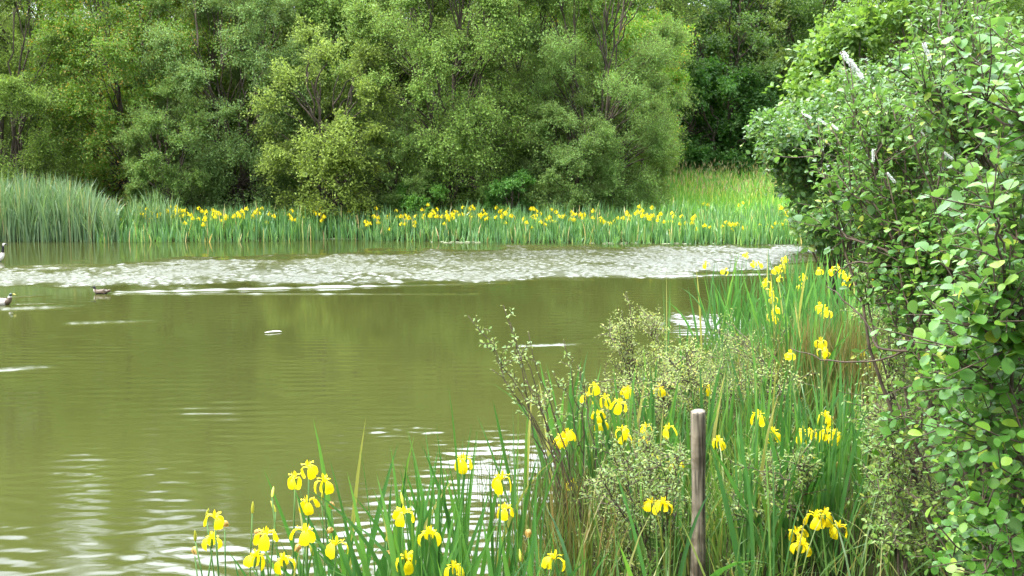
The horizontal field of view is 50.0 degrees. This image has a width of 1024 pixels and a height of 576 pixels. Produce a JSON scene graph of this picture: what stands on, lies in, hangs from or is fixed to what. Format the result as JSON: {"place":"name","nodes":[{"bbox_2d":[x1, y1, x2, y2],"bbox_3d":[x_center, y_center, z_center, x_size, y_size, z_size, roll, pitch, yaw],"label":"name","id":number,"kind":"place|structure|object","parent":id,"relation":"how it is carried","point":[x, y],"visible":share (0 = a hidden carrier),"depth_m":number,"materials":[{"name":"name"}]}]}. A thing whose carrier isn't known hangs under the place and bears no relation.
{"place":"outdoors","nodes":[
{"label":"outdoors","id":0,"kind":"place"},
{"bbox_2d":[120,199,622,234],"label":"flowers","id":1,"kind":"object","parent":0,"point":[371,217],"depth_m":37.92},
{"bbox_2d":[0,239,872,575],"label":"water","id":2,"kind":"structure","parent":0,"point":[158,401],"depth_m":13.30,"materials":[{"name":"liquid"}]},
{"bbox_2d":[6,24,1021,575],"bbox_3d":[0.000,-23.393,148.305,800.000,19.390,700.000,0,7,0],"label":"ground","id":3,"kind":"structure","parent":0,"point":[814,572],"depth_m":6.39,"materials":[{"name":"green plant"}]},
{"bbox_2d":[0,0,60,171],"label":"willow tree","id":4,"kind":"object","parent":3,"relation":"on","point":[8,3],"visible":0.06,"depth_m":47.87,"materials":[{"name":"green plant"}]},
{"bbox_2d":[0,0,100,203],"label":"willow tree","id":5,"kind":"object","parent":3,"relation":"on","point":[27,161],"visible":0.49,"depth_m":38.92,"materials":[{"name":"green plant"}]},
{"bbox_2d":[0,165,123,241],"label":"reed bed","id":6,"kind":"object","parent":3,"relation":"on","point":[47,213],"visible":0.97,"depth_m":35.11,"materials":[{"name":"green plant"}]},
{"bbox_2d":[0,0,163,194],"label":"willow tree","id":7,"kind":"object","parent":3,"relation":"on","point":[4,65],"visible":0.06,"depth_m":45.35,"materials":[{"name":"green plant"}]},
{"bbox_2d":[17,0,238,210],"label":"willow tree","id":8,"kind":"object","parent":3,"relation":"on","point":[111,115],"visible":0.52,"depth_m":39.17,"materials":[{"name":"green plant"}]},
{"bbox_2d":[125,187,179,236],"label":"reed tuft","id":9,"kind":"object","parent":3,"relation":"on","point":[138,209],"visible":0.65,"depth_m":35.85,"materials":[{"name":"green plant"}]},
{"bbox_2d":[107,75,242,215],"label":"sallow bush","id":10,"kind":"object","parent":3,"relation":"on","point":[148,118],"visible":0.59,"depth_m":37.72,"materials":[{"name":"green plant"}]},
{"bbox_2d":[51,0,333,194],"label":"willow tree","id":11,"kind":"object","parent":3,"relation":"on","point":[118,3],"visible":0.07,"depth_m":45.37,"materials":[{"name":"green plant"}]},
{"bbox_2d":[177,213,230,239],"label":"iris clump","id":12,"kind":"object","parent":3,"relation":"on","point":[200,224],"visible":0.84,"depth_m":35.61,"materials":[{"name":"green plant"}]},
{"bbox_2d":[191,508,228,575],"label":"iris clump","id":13,"kind":"object","parent":3,"relation":"on","point":[219,523],"visible":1,"depth_m":4.75,"materials":[{"name":"yellow plant"}]},
{"bbox_2d":[114,0,327,215],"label":"willow tree","id":14,"kind":"object","parent":3,"relation":"on","point":[248,54],"visible":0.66,"depth_m":38.81,"materials":[{"name":"green plant"}]},
{"bbox_2d":[201,213,254,236],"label":"iris clump","id":15,"kind":"object","parent":3,"relation":"on","point":[230,222],"visible":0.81,"depth_m":35.87,"materials":[{"name":"green plant"}]},
{"bbox_2d":[134,0,415,206],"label":"willow tree","id":16,"kind":"object","parent":3,"relation":"on","point":[320,12],"visible":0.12,"depth_m":43.24,"materials":[{"name":"green plant"}]},
{"bbox_2d":[234,486,323,575],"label":"iris clump","id":17,"kind":"object","parent":3,"relation":"on","point":[255,557],"visible":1,"depth_m":4.64,"materials":[{"name":"yellow plant"}]},
{"bbox_2d":[262,208,315,240],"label":"iris clump","id":18,"kind":"object","parent":3,"relation":"on","point":[294,229],"visible":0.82,"depth_m":35.70,"materials":[{"name":"green plant"}]},
{"bbox_2d":[226,460,395,575],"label":"iris clump","id":19,"kind":"object","parent":3,"relation":"on","point":[326,487],"visible":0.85,"depth_m":5.18,"materials":[{"name":"yellow plant"}]},
{"bbox_2d":[240,13,408,229],"bbox_3d":[-6.175,-5.543,38.377,6.199,7.854,6.456,5,8,40],"label":"sallow bush","id":20,"kind":"object","parent":3,"relation":"on","point":[337,157],"visible":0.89,"depth_m":37.05,"materials":[{"name":"green plant"}]},
{"bbox_2d":[280,523,383,575],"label":"iris clump","id":21,"kind":"object","parent":3,"relation":"on","point":[306,537],"visible":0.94,"depth_m":4.74,"materials":[{"name":"yellow plant"}]},
{"bbox_2d":[339,215,391,240],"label":"iris clump","id":22,"kind":"object","parent":3,"relation":"on","point":[370,223],"visible":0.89,"depth_m":35.79,"materials":[{"name":"green plant"}]},
{"bbox_2d":[267,0,500,186],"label":"willow tree","id":23,"kind":"object","parent":3,"relation":"on","point":[437,25],"visible":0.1,"depth_m":45.11,"materials":[{"name":"green plant"}]},
{"bbox_2d":[243,420,526,575],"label":"iris clump","id":24,"kind":"object","parent":3,"relation":"on","point":[461,469],"visible":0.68,"depth_m":5.40,"materials":[{"name":"green plant"}]},
{"bbox_2d":[344,104,445,226],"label":"sallow bush","id":25,"kind":"object","parent":3,"relation":"on","point":[416,184],"visible":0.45,"depth_m":37.08,"materials":[{"name":"green plant"}]},
{"bbox_2d":[381,214,430,239],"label":"iris clump","id":26,"kind":"object","parent":3,"relation":"on","point":[400,224],"visible":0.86,"depth_m":35.65,"materials":[{"name":"green plant"}]},
{"bbox_2d":[306,446,507,575],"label":"iris clump","id":27,"kind":"object","parent":3,"relation":"on","point":[401,521],"visible":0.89,"depth_m":4.82,"materials":[{"name":"green plant"}]},
{"bbox_2d":[287,438,535,575],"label":"iris clump","id":28,"kind":"object","parent":3,"relation":"on","point":[397,544],"visible":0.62,"depth_m":5.00,"materials":[{"name":"green plant"}]},
{"bbox_2d":[392,172,449,218],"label":"leafy bush","id":29,"kind":"object","parent":3,"relation":"on","point":[412,203],"visible":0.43,"depth_m":36.97,"materials":[{"name":"green plant"}]},
{"bbox_2d":[320,479,553,575],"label":"iris clump","id":30,"kind":"object","parent":3,"relation":"on","point":[466,561],"visible":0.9,"depth_m":4.74,"materials":[{"name":"green plant"}]},
{"bbox_2d":[414,203,463,236],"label":"iris clump","id":31,"kind":"object","parent":3,"relation":"on","point":[433,211],"visible":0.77,"depth_m":35.93,"materials":[{"name":"green plant"}]},
{"bbox_2d":[322,0,556,217],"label":"willow tree","id":32,"kind":"object","parent":3,"relation":"on","point":[421,66],"visible":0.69,"depth_m":37.74,"materials":[{"name":"green plant"}]},
{"bbox_2d":[420,211,472,236],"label":"iris clump","id":33,"kind":"object","parent":3,"relation":"on","point":[448,217],"visible":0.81,"depth_m":35.81,"materials":[{"name":"green plant"}]},
{"bbox_2d":[420,509,487,575],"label":"iris clump","id":34,"kind":"object","parent":3,"relation":"on","point":[455,569],"visible":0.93,"depth_m":4.68,"materials":[{"name":"green plant"}]},
{"bbox_2d":[95,196,827,244],"bbox_3d":[-0.899,-2.109,35.790,27.067,1.782,4.698,0,7,0],"label":"iris leaf bed","id":35,"kind":"object","parent":3,"relation":"on","point":[561,233],"visible":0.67,"depth_m":35.43,"materials":[{"name":"plant"}]},
{"bbox_2d":[408,386,570,575],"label":"iris clump","id":36,"kind":"object","parent":3,"relation":"on","point":[497,485],"visible":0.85,"depth_m":5.19,"materials":[{"name":"green plant"}]},
{"bbox_2d":[369,0,634,203],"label":"willow tree","id":37,"kind":"object","parent":3,"relation":"on","point":[407,97],"visible":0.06,"depth_m":46.10,"materials":[{"name":"green plant"}]},
{"bbox_2d":[478,166,542,216],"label":"leafy bush","id":38,"kind":"object","parent":3,"relation":"on","point":[514,181],"visible":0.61,"depth_m":37.60,"materials":[{"name":"green plant"}]},
{"bbox_2d":[445,438,589,546],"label":"sedge tuft","id":39,"kind":"object","parent":3,"relation":"on","point":[507,486],"visible":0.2,"depth_m":7.79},
{"bbox_2d":[422,0,629,205],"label":"willow tree","id":40,"kind":"object","parent":3,"relation":"on","point":[488,69],"visible":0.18,"depth_m":39.79,"materials":[{"name":"green plant"}]},
{"bbox_2d":[468,305,594,551],"bbox_3d":[0.120,0.872,6.648,0.817,1.555,0.307,0,7,0],"label":"sallow shrub","id":41,"kind":"object","parent":3,"relation":"on","point":[540,405],"visible":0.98,"depth_m":6.64,"materials":[{"name":"green plant"}]},
{"bbox_2d":[518,213,571,239],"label":"iris clump","id":42,"kind":"object","parent":3,"relation":"on","point":[540,223],"visible":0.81,"depth_m":35.16,"materials":[{"name":"green plant"}]},
{"bbox_2d":[474,417,626,575],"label":"sedge tuft","id":43,"kind":"object","parent":3,"relation":"on","point":[539,491],"visible":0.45,"depth_m":6.75,"materials":[{"name":"plant"}]},
{"bbox_2d":[499,507,608,575],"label":"iris clump","id":44,"kind":"object","parent":3,"relation":"on","point":[548,561],"visible":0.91,"depth_m":4.77,"materials":[{"name":"green plant"}]},
{"bbox_2d":[540,339,606,526],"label":"sallow shrub","id":45,"kind":"object","parent":3,"relation":"on","point":[580,405],"visible":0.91,"depth_m":7.12,"materials":[{"name":"green plant"}]},
{"bbox_2d":[518,87,630,217],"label":"sallow bush","id":46,"kind":"object","parent":3,"relation":"on","point":[551,111],"visible":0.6,"depth_m":37.57,"materials":[{"name":"green plant"}]},
{"bbox_2d":[478,377,685,530],"bbox_3d":[0.491,1.117,7.328,0.897,1.081,1.187,5,8,39],"label":"iris clump","id":47,"kind":"object","parent":3,"relation":"on","point":[569,435],"visible":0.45,"depth_m":7.31,"materials":[{"name":"green plant"}]},
{"bbox_2d":[468,460,708,575],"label":"sedge tuft","id":48,"kind":"object","parent":3,"relation":"on","point":[587,548],"visible":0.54,"depth_m":6.02,"materials":[{"name":"plant"}]},
{"bbox_2d":[492,347,690,493],"bbox_3d":[0.603,0.938,8.203,1.129,1.135,1.216,-6,9,-43],"label":"iris clump","id":49,"kind":"object","parent":3,"relation":"on","point":[596,388],"visible":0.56,"depth_m":8.01,"materials":[{"name":"green plant"}]},
{"bbox_2d":[498,0,695,213],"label":"willow tree","id":50,"kind":"object","parent":3,"relation":"on","point":[659,142],"visible":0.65,"depth_m":38.53,"materials":[{"name":"green plant"}]},
{"bbox_2d":[512,0,700,190],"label":"broadleaf tree","id":51,"kind":"object","parent":3,"relation":"on","point":[637,26],"visible":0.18,"depth_m":44.60,"materials":[{"name":"green plant"}]},
{"bbox_2d":[496,0,716,175],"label":"willow tree","id":52,"kind":"object","parent":3,"relation":"on","point":[675,9],"visible":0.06,"depth_m":51.07,"materials":[{"name":"green plant"}]},
{"bbox_2d":[580,372,680,514],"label":"iris clump","id":53,"kind":"object","parent":3,"relation":"on","point":[623,437],"visible":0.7,"depth_m":7.05,"materials":[{"name":"green plant"}]},
{"bbox_2d":[571,416,691,575],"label":"sallow shrub","id":54,"kind":"object","parent":3,"relation":"on","point":[647,462],"visible":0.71,"depth_m":5.94,"materials":[{"name":"green plant"}]},
{"bbox_2d":[586,362,682,498],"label":"iris clump","id":55,"kind":"object","parent":3,"relation":"on","point":[640,413],"visible":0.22,"depth_m":7.47,"materials":[{"name":"green plant"}]},
{"bbox_2d":[603,86,681,197],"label":"sallow bush","id":56,"kind":"object","parent":3,"relation":"on","point":[664,170],"visible":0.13,"depth_m":41.93,"materials":[{"name":"green plant"}]},
{"bbox_2d":[618,206,667,237],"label":"iris clump","id":57,"kind":"object","parent":3,"relation":"on","point":[641,216],"visible":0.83,"depth_m":34.82,"materials":[{"name":"green plant"}]},
{"bbox_2d":[585,292,743,441],"bbox_3d":[1.086,0.721,8.242,1.218,1.282,1.825,0,7,0],"label":"sallow shrub","id":58,"kind":"object","parent":3,"relation":"on","point":[687,378],"visible":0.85,"depth_m":8.16,"materials":[{"name":"green plant"}]},
{"bbox_2d":[619,462,713,575],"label":"iris clump","id":59,"kind":"object","parent":3,"relation":"on","point":[662,506],"visible":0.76,"depth_m":6.00,"materials":[{"name":"green plant"}]},
{"bbox_2d":[634,384,738,501],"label":"iris clump","id":60,"kind":"object","parent":3,"relation":"on","point":[669,426],"visible":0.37,"depth_m":7.09,"materials":[{"name":"green plant"}]},
{"bbox_2d":[597,0,781,143],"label":"woodland tree","id":61,"kind":"object","parent":3,"relation":"on","point":[710,16],"visible":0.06,"depth_m":58.37,"materials":[{"name":"green plant"}]},
{"bbox_2d":[612,463,769,575],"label":"iris clump","id":62,"kind":"object","parent":3,"relation":"on","point":[718,572],"visible":0.99,"depth_m":5.19,"materials":[{"name":"green plant"}]},
{"bbox_2d":[690,409,705,575],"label":"fence post","id":63,"kind":"object","parent":3,"relation":"on","point":[698,447],"visible":0.99,"depth_m":5.62,"materials":[{"name":"grey wood"}]},
{"bbox_2d":[677,217,729,241],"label":"iris clump","id":64,"kind":"object","parent":3,"relation":"on","point":[704,225],"visible":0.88,"depth_m":34.41,"materials":[{"name":"green plant"}]},
{"bbox_2d":[668,51,747,173],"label":"hazel bush","id":65,"kind":"object","parent":3,"relation":"on","point":[709,75],"visible":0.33,"depth_m":54.43,"materials":[{"name":"green plant"}]},
{"bbox_2d":[691,358,734,476],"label":"iris clump","id":66,"kind":"object","parent":3,"relation":"on","point":[710,417],"visible":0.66,"depth_m":7.59,"materials":[{"name":"green plant"}]},
{"bbox_2d":[603,190,822,218],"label":"meadow iris leaves","id":67,"kind":"object","parent":3,"relation":"on","point":[720,204],"visible":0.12,"depth_m":39.45,"materials":[{"name":"green plant"}]},
{"bbox_2d":[620,320,806,447],"bbox_3d":[1.363,0.769,8.366,1.412,1.080,0.953,-3,7,-24],"label":"iris clump","id":68,"kind":"object","parent":3,"relation":"on","point":[661,392],"visible":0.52,"depth_m":8.39,"materials":[{"name":"green plant"}]},
{"bbox_2d":[662,261,774,364],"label":"iris clump","id":69,"kind":"object","parent":3,"relation":"on","point":[722,271],"visible":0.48,"depth_m":13.67,"materials":[{"name":"green plant"}]},
{"bbox_2d":[667,62,774,180],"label":"hazel bush","id":70,"kind":"object","parent":3,"relation":"on","point":[730,86],"visible":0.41,"depth_m":53.23,"materials":[{"name":"green plant"}]},
{"bbox_2d":[668,252,781,348],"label":"iris clump","id":71,"kind":"object","parent":3,"relation":"on","point":[752,265],"visible":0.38,"depth_m":14.54,"materials":[{"name":"green plant"}]},
{"bbox_2d":[640,0,828,128],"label":"woodland tree","id":72,"kind":"object","parent":3,"relation":"on","point":[806,9],"visible":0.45,"depth_m":53.97,"materials":[{"name":"green plant"}]},
{"bbox_2d":[709,217,763,240],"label":"iris clump","id":73,"kind":"object","parent":3,"relation":"on","point":[732,223],"visible":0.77,"depth_m":34.40,"materials":[{"name":"green plant"}]},
{"bbox_2d":[662,308,819,439],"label":"sallow shrub","id":74,"kind":"object","parent":3,"relation":"on","point":[761,372],"visible":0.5,"depth_m":9.18,"materials":[{"name":"green plant"}]},
{"bbox_2d":[706,63,795,173],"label":"hazel bush","id":75,"kind":"object","parent":3,"relation":"on","point":[756,97],"visible":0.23,"depth_m":53.20,"materials":[{"name":"green plant"}]},
{"bbox_2d":[685,429,829,573],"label":"sallow shrub","id":76,"kind":"object","parent":3,"relation":"on","point":[801,468],"visible":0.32,"depth_m":5.67,"materials":[{"name":"green plant"}]},
{"bbox_2d":[710,428,804,575],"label":"iris clump","id":77,"kind":"object","parent":3,"relation":"on","point":[733,533],"visible":0.95,"depth_m":5.45,"materials":[{"name":"green plant"}]},
{"bbox_2d":[679,244,842,356],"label":"iris clump","id":78,"kind":"object","parent":3,"relation":"on","point":[724,323],"visible":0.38,"depth_m":13.48,"materials":[{"name":"green plant"}]},
{"bbox_2d":[677,0,845,144],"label":"woodland tree","id":79,"kind":"object","parent":3,"relation":"on","point":[764,25],"visible":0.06,"depth_m":61.35,"materials":[{"name":"green plant"}]},
{"bbox_2d":[713,265,821,374],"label":"iris clump","id":80,"kind":"object","parent":3,"relation":"on","point":[756,318],"visible":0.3,"depth_m":11.34,"materials":[{"name":"green plant"}]},
{"bbox_2d":[741,355,794,476],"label":"iris clump","id":81,"kind":"object","parent":3,"relation":"on","point":[762,422],"visible":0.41,"depth_m":6.98,"materials":[{"name":"green plant"}]},
{"bbox_2d":[603,163,954,209],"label":"meadow grass","id":82,"kind":"structure","parent":3,"relation":"on","point":[730,193],"depth_m":45.83,"materials":[{"name":"plant"}]},
{"bbox_2d":[645,157,778,194],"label":"grass seed heads","id":83,"kind":"object","parent":82,"relation":"attached to","point":[712,185],"depth_m":45.81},
{"bbox_2d":[708,393,864,575],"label":"iris clump","id":84,"kind":"object","parent":3,"relation":"on","point":[806,500],"visible":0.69,"depth_m":5.77,"materials":[{"name":"green plant"}]},
{"bbox_2d":[706,363,868,575],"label":"iris clump","id":85,"kind":"object","parent":3,"relation":"on","point":[829,527],"visible":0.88,"depth_m":5.69,"materials":[{"name":"green plant"}]},
{"bbox_2d":[701,0,885,91],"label":"woodland tree","id":86,"kind":"object","parent":3,"relation":"on","point":[784,30],"visible":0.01,"depth_m":66.16,"materials":[{"name":"green plant"}]},
{"bbox_2d":[740,266,854,397],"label":"iris clump","id":87,"kind":"object","parent":3,"relation":"on","point":[777,311],"visible":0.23,"depth_m":10.28,"materials":[{"name":"green plant"}]},
{"bbox_2d":[723,302,884,422],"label":"rush tuft","id":88,"kind":"object","parent":3,"relation":"on","point":[796,359],"visible":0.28,"depth_m":8.96,"materials":[{"name":"plant"}]},
{"bbox_2d":[714,251,893,405],"bbox_3d":[2.662,0.369,9.683,1.732,1.390,0.819,-4,8,-34],"label":"iris clump","id":89,"kind":"object","parent":3,"relation":"on","point":[772,324],"visible":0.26,"depth_m":9.55,"materials":[{"name":"green plant"}]},
{"bbox_2d":[687,0,927,84],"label":"woodland tree","id":90,"kind":"object","parent":3,"relation":"on","point":[774,27],"visible":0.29,"depth_m":55.99,"materials":[{"name":"green plant"}]},
{"bbox_2d":[754,368,861,496],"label":"iris clump","id":91,"kind":"object","parent":3,"relation":"on","point":[797,409],"visible":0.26,"depth_m":6.85,"materials":[{"name":"green plant"}]},
{"bbox_2d":[765,244,850,334],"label":"iris clump","id":92,"kind":"object","parent":3,"relation":"on","point":[817,281],"visible":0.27,"depth_m":12.09,"materials":[{"name":"green plant"}]},
{"bbox_2d":[738,247,884,347],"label":"iris clump","id":93,"kind":"object","parent":3,"relation":"on","point":[831,273],"visible":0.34,"depth_m":11.28,"materials":[{"name":"green plant"}]},
{"bbox_2d":[762,279,868,423],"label":"iris clump","id":94,"kind":"object","parent":3,"relation":"on","point":[788,355],"visible":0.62,"depth_m":8.78,"materials":[{"name":"green plant"}]},
{"bbox_2d":[770,356,891,523],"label":"iris clump","id":95,"kind":"object","parent":3,"relation":"on","point":[828,421],"visible":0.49,"depth_m":6.48,"materials":[{"name":"green plant"}]},
{"bbox_2d":[758,357,903,541],"bbox_3d":[1.898,0.901,6.138,1.254,1.111,0.437,-6,9,-44],"label":"iris clump","id":96,"kind":"object","parent":3,"relation":"on","point":[857,471],"visible":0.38,"depth_m":6.23,"materials":[{"name":"green plant"}]},
{"bbox_2d":[779,295,904,426],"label":"shrub","id":97,"kind":"object","parent":3,"relation":"on","point":[855,366],"visible":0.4,"depth_m":8.75,"materials":[{"name":"plant"}]},
{"bbox_2d":[740,40,958,309],"bbox_3d":[5.366,-1.798,17.153,2.674,4.262,5.340,6,9,41],"label":"alder tree","id":98,"kind":"object","parent":3,"relation":"on","point":[778,135],"visible":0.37,"depth_m":16.19,"materials":[{"name":"green plant"}]},
{"bbox_2d":[775,0,940,110],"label":"woodland tree","id":99,"kind":"object","parent":3,"relation":"on","point":[821,16],"visible":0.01,"depth_m":58.48,"materials":[{"name":"green plant"}]},
{"bbox_2d":[823,257,923,382],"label":"iris clump","id":100,"kind":"object","parent":3,"relation":"on","point":[839,291],"visible":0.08,"depth_m":10.04,"materials":[{"name":"green plant"}]},
{"bbox_2d":[762,0,1023,255],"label":"alder tree","id":101,"kind":"object","parent":3,"relation":"on","point":[812,71],"visible":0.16,"depth_m":29.63,"materials":[{"name":"green plant"}]},
{"bbox_2d":[768,0,1023,575],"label":"sallow shrub","id":102,"kind":"object","parent":3,"relation":"on","point":[889,142],"visible":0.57,"depth_m":5.02,"materials":[{"name":"green plant"}]},
{"bbox_2d":[839,254,959,575],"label":"sallow shrub","id":103,"kind":"object","parent":3,"relation":"on","point":[892,458],"visible":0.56,"depth_m":5.34,"materials":[{"name":"green plant"}]},
{"bbox_2d":[791,14,1023,575],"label":"alder bush","id":104,"kind":"object","parent":3,"relation":"on","point":[980,349],"visible":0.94,"depth_m":3.55,"materials":[{"name":"green plant"}]},
{"bbox_2d":[792,261,915,362],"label":"dead branch","id":105,"kind":"object","parent":104,"relation":"attached to","point":[881,348],"visible":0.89,"depth_m":4.83,"materials":[{"name":"wood"}]},
{"bbox_2d":[811,0,1023,207],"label":"alder tree","id":106,"kind":"object","parent":3,"relation":"on","point":[1016,7],"visible":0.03,"depth_m":30.23,"materials":[{"name":"green plant"}]},
{"bbox_2d":[607,388,859,575],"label":"shrub","id":107,"kind":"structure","parent":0,"point":[712,539],"depth_m":6.27,"materials":[{"name":"plant"}]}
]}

